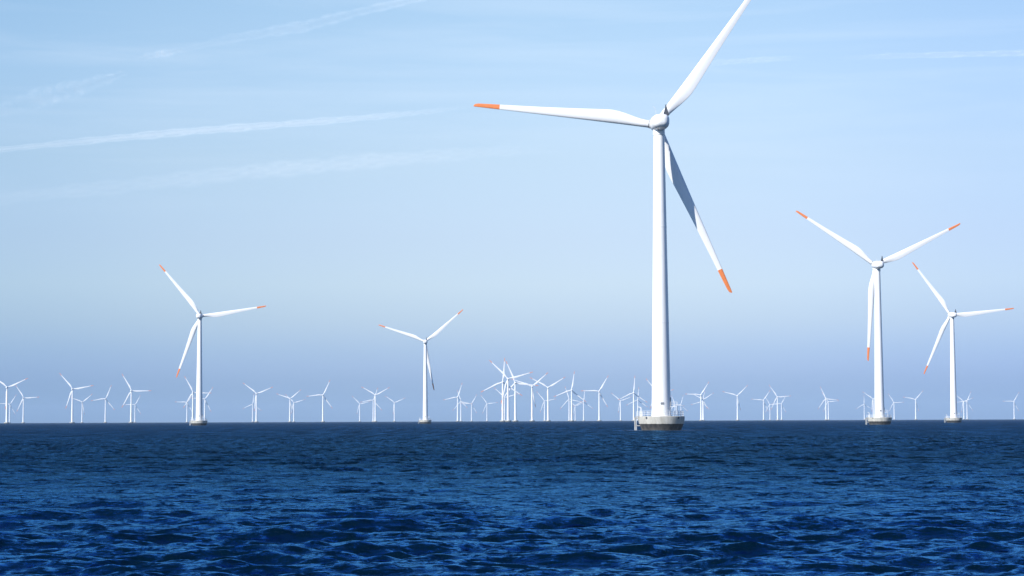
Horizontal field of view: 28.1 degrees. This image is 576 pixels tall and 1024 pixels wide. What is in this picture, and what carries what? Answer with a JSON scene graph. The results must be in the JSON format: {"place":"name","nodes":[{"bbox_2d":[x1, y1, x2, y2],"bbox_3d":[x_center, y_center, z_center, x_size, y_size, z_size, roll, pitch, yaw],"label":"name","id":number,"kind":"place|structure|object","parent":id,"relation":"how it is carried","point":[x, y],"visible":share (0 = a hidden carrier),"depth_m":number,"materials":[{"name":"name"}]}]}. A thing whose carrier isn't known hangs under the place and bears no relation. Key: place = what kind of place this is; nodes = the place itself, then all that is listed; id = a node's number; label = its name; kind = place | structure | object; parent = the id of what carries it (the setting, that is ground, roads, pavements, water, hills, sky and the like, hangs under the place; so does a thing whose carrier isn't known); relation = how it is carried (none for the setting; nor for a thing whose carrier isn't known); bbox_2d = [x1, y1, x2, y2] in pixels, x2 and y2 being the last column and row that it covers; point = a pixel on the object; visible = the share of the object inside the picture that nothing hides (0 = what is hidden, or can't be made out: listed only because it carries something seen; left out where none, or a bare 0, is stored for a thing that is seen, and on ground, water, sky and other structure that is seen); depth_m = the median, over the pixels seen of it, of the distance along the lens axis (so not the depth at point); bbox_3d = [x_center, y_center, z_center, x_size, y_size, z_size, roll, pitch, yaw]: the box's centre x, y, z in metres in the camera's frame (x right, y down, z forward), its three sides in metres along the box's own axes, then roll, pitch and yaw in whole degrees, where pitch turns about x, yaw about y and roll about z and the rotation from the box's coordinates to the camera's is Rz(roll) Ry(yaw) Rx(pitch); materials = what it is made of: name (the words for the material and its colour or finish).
{"place":"outdoors","nodes":[
{"label":"outdoors","id":0,"kind":"place"},
{"bbox_2d":[0,419,1023,575],"bbox_3d":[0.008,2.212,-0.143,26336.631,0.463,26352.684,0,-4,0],"label":"sea","id":1,"kind":"structure","parent":0,"point":[735,498],"depth_m":57.28,"materials":[{"name":"liquid"}]},
{"bbox_2d":[0,397,14,422],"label":"wind turbine","id":2,"kind":"object","parent":1,"relation":"in","point":[9,409],"visible":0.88,"depth_m":7415.89,"materials":[{"name":"metal"}]},
{"bbox_2d":[0,378,27,423],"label":"wind turbine","id":3,"kind":"object","parent":1,"relation":"in","point":[6,408],"visible":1,"depth_m":3891.11,"materials":[{"name":"metal"}]},
{"bbox_2d":[16,386,35,422],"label":"wind turbine","id":4,"kind":"object","parent":1,"relation":"in","point":[23,405],"visible":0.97,"depth_m":5555.41,"materials":[{"name":"metal"}]},
{"bbox_2d":[60,374,92,423],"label":"wind turbine","id":5,"kind":"object","parent":1,"relation":"in","point":[71,422],"visible":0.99,"depth_m":4116.25,"materials":[{"name":"metal"}]},
{"bbox_2d":[73,394,91,422],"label":"wind turbine","id":6,"kind":"object","parent":1,"relation":"in","point":[82,409],"visible":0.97,"depth_m":6752.74,"materials":[{"name":"metal"}]},
{"bbox_2d":[92,387,113,422],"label":"wind turbine","id":7,"kind":"object","parent":1,"relation":"in","point":[105,405],"visible":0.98,"depth_m":5819.29,"materials":[{"name":"metal"}]},
{"bbox_2d":[122,374,147,422],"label":"wind turbine","id":8,"kind":"object","parent":1,"relation":"in","point":[131,399],"visible":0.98,"depth_m":4365.14,"materials":[{"name":"metal"}]},
{"bbox_2d":[185,397,191,422],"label":"wind turbine","id":9,"kind":"object","parent":1,"relation":"in","point":[186,412],"visible":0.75,"depth_m":6994.15,"materials":[{"name":"metal"}]},
{"bbox_2d":[183,377,202,418],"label":"wind turbine","id":10,"kind":"object","parent":1,"relation":"in","point":[192,394],"visible":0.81,"depth_m":4647.26,"materials":[{"name":"metal"}]},
{"bbox_2d":[195,389,211,419],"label":"wind turbine","id":11,"kind":"object","parent":1,"relation":"in","point":[206,403],"visible":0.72,"depth_m":5991.16,"materials":[{"name":"metal"}]},
{"bbox_2d":[159,265,265,424],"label":"wind turbine","id":12,"kind":"object","parent":1,"relation":"in","point":[199,420],"visible":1,"depth_m":1292.40,"materials":[{"name":"metal"}]},
{"bbox_2d":[245,396,261,421],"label":"wind turbine","id":13,"kind":"object","parent":1,"relation":"in","point":[252,408],"visible":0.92,"depth_m":7862.75,"materials":[{"name":"metal"}]},
{"bbox_2d":[243,383,271,422],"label":"wind turbine","id":14,"kind":"object","parent":1,"relation":"in","point":[255,421],"visible":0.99,"depth_m":4870.90,"materials":[{"name":"metal"}]},
{"bbox_2d":[278,391,298,421],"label":"wind turbine","id":15,"kind":"object","parent":1,"relation":"in","point":[289,406],"visible":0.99,"depth_m":5986.29,"materials":[{"name":"metal"}]},
{"bbox_2d":[285,394,304,421],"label":"wind turbine","id":16,"kind":"object","parent":1,"relation":"in","point":[293,407],"visible":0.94,"depth_m":7229.76,"materials":[{"name":"metal"}]},
{"bbox_2d":[311,381,330,421],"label":"wind turbine","id":17,"kind":"object","parent":1,"relation":"in","point":[323,403],"visible":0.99,"depth_m":5164.79,"materials":[{"name":"metal"}]},
{"bbox_2d":[352,396,369,421],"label":"wind turbine","id":18,"kind":"object","parent":1,"relation":"in","point":[359,408],"visible":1,"depth_m":7896.66,"materials":[{"name":"metal"}]},
{"bbox_2d":[363,388,381,421],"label":"wind turbine","id":19,"kind":"object","parent":1,"relation":"in","point":[373,405],"visible":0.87,"depth_m":6432.19,"materials":[{"name":"metal"}]},
{"bbox_2d":[362,387,387,421],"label":"wind turbine","id":20,"kind":"object","parent":1,"relation":"in","point":[375,401],"visible":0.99,"depth_m":5250.69,"materials":[{"name":"metal"}]},
{"bbox_2d":[387,397,403,421],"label":"wind turbine","id":21,"kind":"object","parent":1,"relation":"in","point":[394,408],"visible":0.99,"depth_m":7371.90,"materials":[{"name":"metal"}]},
{"bbox_2d":[379,309,462,423],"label":"wind turbine","id":22,"kind":"object","parent":1,"relation":"in","point":[425,420],"visible":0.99,"depth_m":1721.96,"materials":[{"name":"metal"}]},
{"bbox_2d":[445,384,464,421],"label":"wind turbine","id":23,"kind":"object","parent":1,"relation":"in","point":[457,402],"visible":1,"depth_m":5724.74,"materials":[{"name":"metal"}]},
{"bbox_2d":[453,391,470,421],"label":"wind turbine","id":24,"kind":"object","parent":1,"relation":"in","point":[460,408],"visible":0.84,"depth_m":7069.30,"materials":[{"name":"metal"}]},
{"bbox_2d":[464,398,476,421],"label":"wind turbine","id":25,"kind":"object","parent":1,"relation":"in","point":[471,410],"visible":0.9,"depth_m":7973.21,"materials":[{"name":"metal"}]},
{"bbox_2d":[481,358,520,421],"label":"wind turbine","id":26,"kind":"object","parent":1,"relation":"in","point":[502,420],"visible":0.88,"depth_m":3528.93,"materials":[{"name":"metal"}]},
{"bbox_2d":[496,389,512,419],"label":"wind turbine","id":27,"kind":"object","parent":1,"relation":"in","point":[504,404],"visible":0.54,"depth_m":5899.54,"materials":[{"name":"metal"}]},
{"bbox_2d":[489,360,531,421],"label":"wind turbine","id":28,"kind":"object","parent":1,"relation":"in","point":[507,385],"visible":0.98,"depth_m":3261.73,"materials":[{"name":"metal"}]},
{"bbox_2d":[501,362,538,421],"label":"wind turbine","id":29,"kind":"object","parent":1,"relation":"in","point":[515,419],"visible":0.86,"depth_m":3606.77,"materials":[{"name":"metal"}]},
{"bbox_2d":[512,374,545,421],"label":"wind turbine","id":30,"kind":"object","parent":1,"relation":"in","point":[532,398],"visible":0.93,"depth_m":3991.62,"materials":[{"name":"metal"}]},
{"bbox_2d":[536,391,553,420],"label":"wind turbine","id":31,"kind":"object","parent":1,"relation":"in","point":[544,406],"visible":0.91,"depth_m":6949.89,"materials":[{"name":"metal"}]},
{"bbox_2d":[531,377,564,421],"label":"wind turbine","id":32,"kind":"object","parent":1,"relation":"in","point":[547,420],"visible":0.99,"depth_m":4133.31,"materials":[{"name":"metal"}]},
{"bbox_2d":[554,371,585,421],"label":"wind turbine","id":33,"kind":"object","parent":1,"relation":"in","point":[571,420],"visible":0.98,"depth_m":4492.66,"materials":[{"name":"metal"}]},
{"bbox_2d":[560,388,580,420],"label":"wind turbine","id":34,"kind":"object","parent":1,"relation":"in","point":[569,404],"visible":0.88,"depth_m":6412.02,"materials":[{"name":"metal"}]},
{"bbox_2d":[574,391,591,420],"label":"wind turbine","id":35,"kind":"object","parent":1,"relation":"in","point":[583,406],"visible":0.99,"depth_m":7237.67,"materials":[{"name":"metal"}]},
{"bbox_2d":[585,376,607,420],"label":"wind turbine","id":36,"kind":"object","parent":1,"relation":"in","point":[599,401],"visible":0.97,"depth_m":4680.05,"materials":[{"name":"metal"}]},
{"bbox_2d":[474,0,750,429],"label":"wind turbine","id":37,"kind":"object","parent":1,"relation":"in","point":[661,417],"visible":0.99,"depth_m":459.31,"materials":[{"name":"metal"}]},
{"bbox_2d":[614,395,629,420],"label":"wind turbine","id":38,"kind":"object","parent":1,"relation":"in","point":[620,406],"visible":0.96,"depth_m":6991.62,"materials":[{"name":"metal"}]},
{"bbox_2d":[618,378,645,420],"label":"wind turbine","id":39,"kind":"object","parent":1,"relation":"in","point":[633,393],"visible":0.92,"depth_m":4978.38,"materials":[{"name":"metal"}]},
{"bbox_2d":[627,388,645,420],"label":"wind turbine","id":40,"kind":"object","parent":1,"relation":"in","point":[637,400],"visible":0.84,"depth_m":6743.27,"materials":[{"name":"metal"}]},
{"bbox_2d":[691,392,707,419],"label":"wind turbine","id":41,"kind":"object","parent":1,"relation":"in","point":[702,406],"visible":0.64,"depth_m":7472.04,"materials":[{"name":"metal"}]},
{"bbox_2d":[691,382,708,420],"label":"wind turbine","id":42,"kind":"object","parent":1,"relation":"in","point":[700,403],"visible":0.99,"depth_m":5431.88,"materials":[{"name":"metal"}]},
{"bbox_2d":[695,393,712,420],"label":"wind turbine","id":43,"kind":"object","parent":1,"relation":"in","point":[703,405],"visible":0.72,"depth_m":6684.89,"materials":[{"name":"metal"}]},
{"bbox_2d":[722,385,747,420],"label":"wind turbine","id":44,"kind":"object","parent":1,"relation":"in","point":[737,402],"visible":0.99,"depth_m":5641.46,"materials":[{"name":"metal"}]},
{"bbox_2d":[754,392,768,420],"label":"wind turbine","id":45,"kind":"object","parent":1,"relation":"in","point":[763,406],"visible":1,"depth_m":6978.64,"materials":[{"name":"metal"}]},
{"bbox_2d":[769,385,786,420],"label":"wind turbine","id":46,"kind":"object","parent":1,"relation":"in","point":[777,403],"visible":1,"depth_m":5995.93,"materials":[{"name":"metal"}]},
{"bbox_2d":[774,398,784,419],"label":"wind turbine","id":47,"kind":"object","parent":1,"relation":"in","point":[781,407],"visible":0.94,"depth_m":8538.15,"materials":[{"name":"metal"}]},
{"bbox_2d":[818,389,835,419],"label":"wind turbine","id":48,"kind":"object","parent":1,"relation":"in","point":[825,406],"visible":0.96,"depth_m":6523.04,"materials":[{"name":"metal"}]},
{"bbox_2d":[823,394,833,419],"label":"wind turbine","id":49,"kind":"object","parent":1,"relation":"in","point":[828,407],"visible":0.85,"depth_m":7596.48,"materials":[{"name":"metal"}]},
{"bbox_2d":[863,392,874,414],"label":"wind turbine","id":50,"kind":"object","parent":1,"relation":"in","point":[872,402],"visible":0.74,"depth_m":6711.67,"materials":[{"name":"metal"}]},
{"bbox_2d":[796,211,959,424],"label":"wind turbine","id":51,"kind":"object","parent":1,"relation":"in","point":[880,417],"visible":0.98,"depth_m":884.66,"materials":[{"name":"metal"}]},
{"bbox_2d":[889,395,900,419],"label":"wind turbine","id":52,"kind":"object","parent":1,"relation":"in","point":[894,409],"visible":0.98,"depth_m":8142.64,"materials":[{"name":"metal"}]},
{"bbox_2d":[905,391,922,419],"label":"wind turbine","id":53,"kind":"object","parent":1,"relation":"in","point":[915,405],"visible":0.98,"depth_m":6921.74,"materials":[{"name":"metal"}]},
{"bbox_2d":[912,262,1013,422],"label":"wind turbine","id":54,"kind":"object","parent":1,"relation":"in","point":[953,418],"visible":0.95,"depth_m":1312.45,"materials":[{"name":"metal"}]},
{"bbox_2d":[957,396,971,419],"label":"wind turbine","id":55,"kind":"object","parent":1,"relation":"in","point":[963,407],"visible":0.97,"depth_m":7741.01,"materials":[{"name":"metal"}]},
{"bbox_2d":[0,0,1023,422],"label":"sky","id":56,"kind":"structure","parent":0,"point":[332,167],"materials":[{"name":"blue"}]}
]}

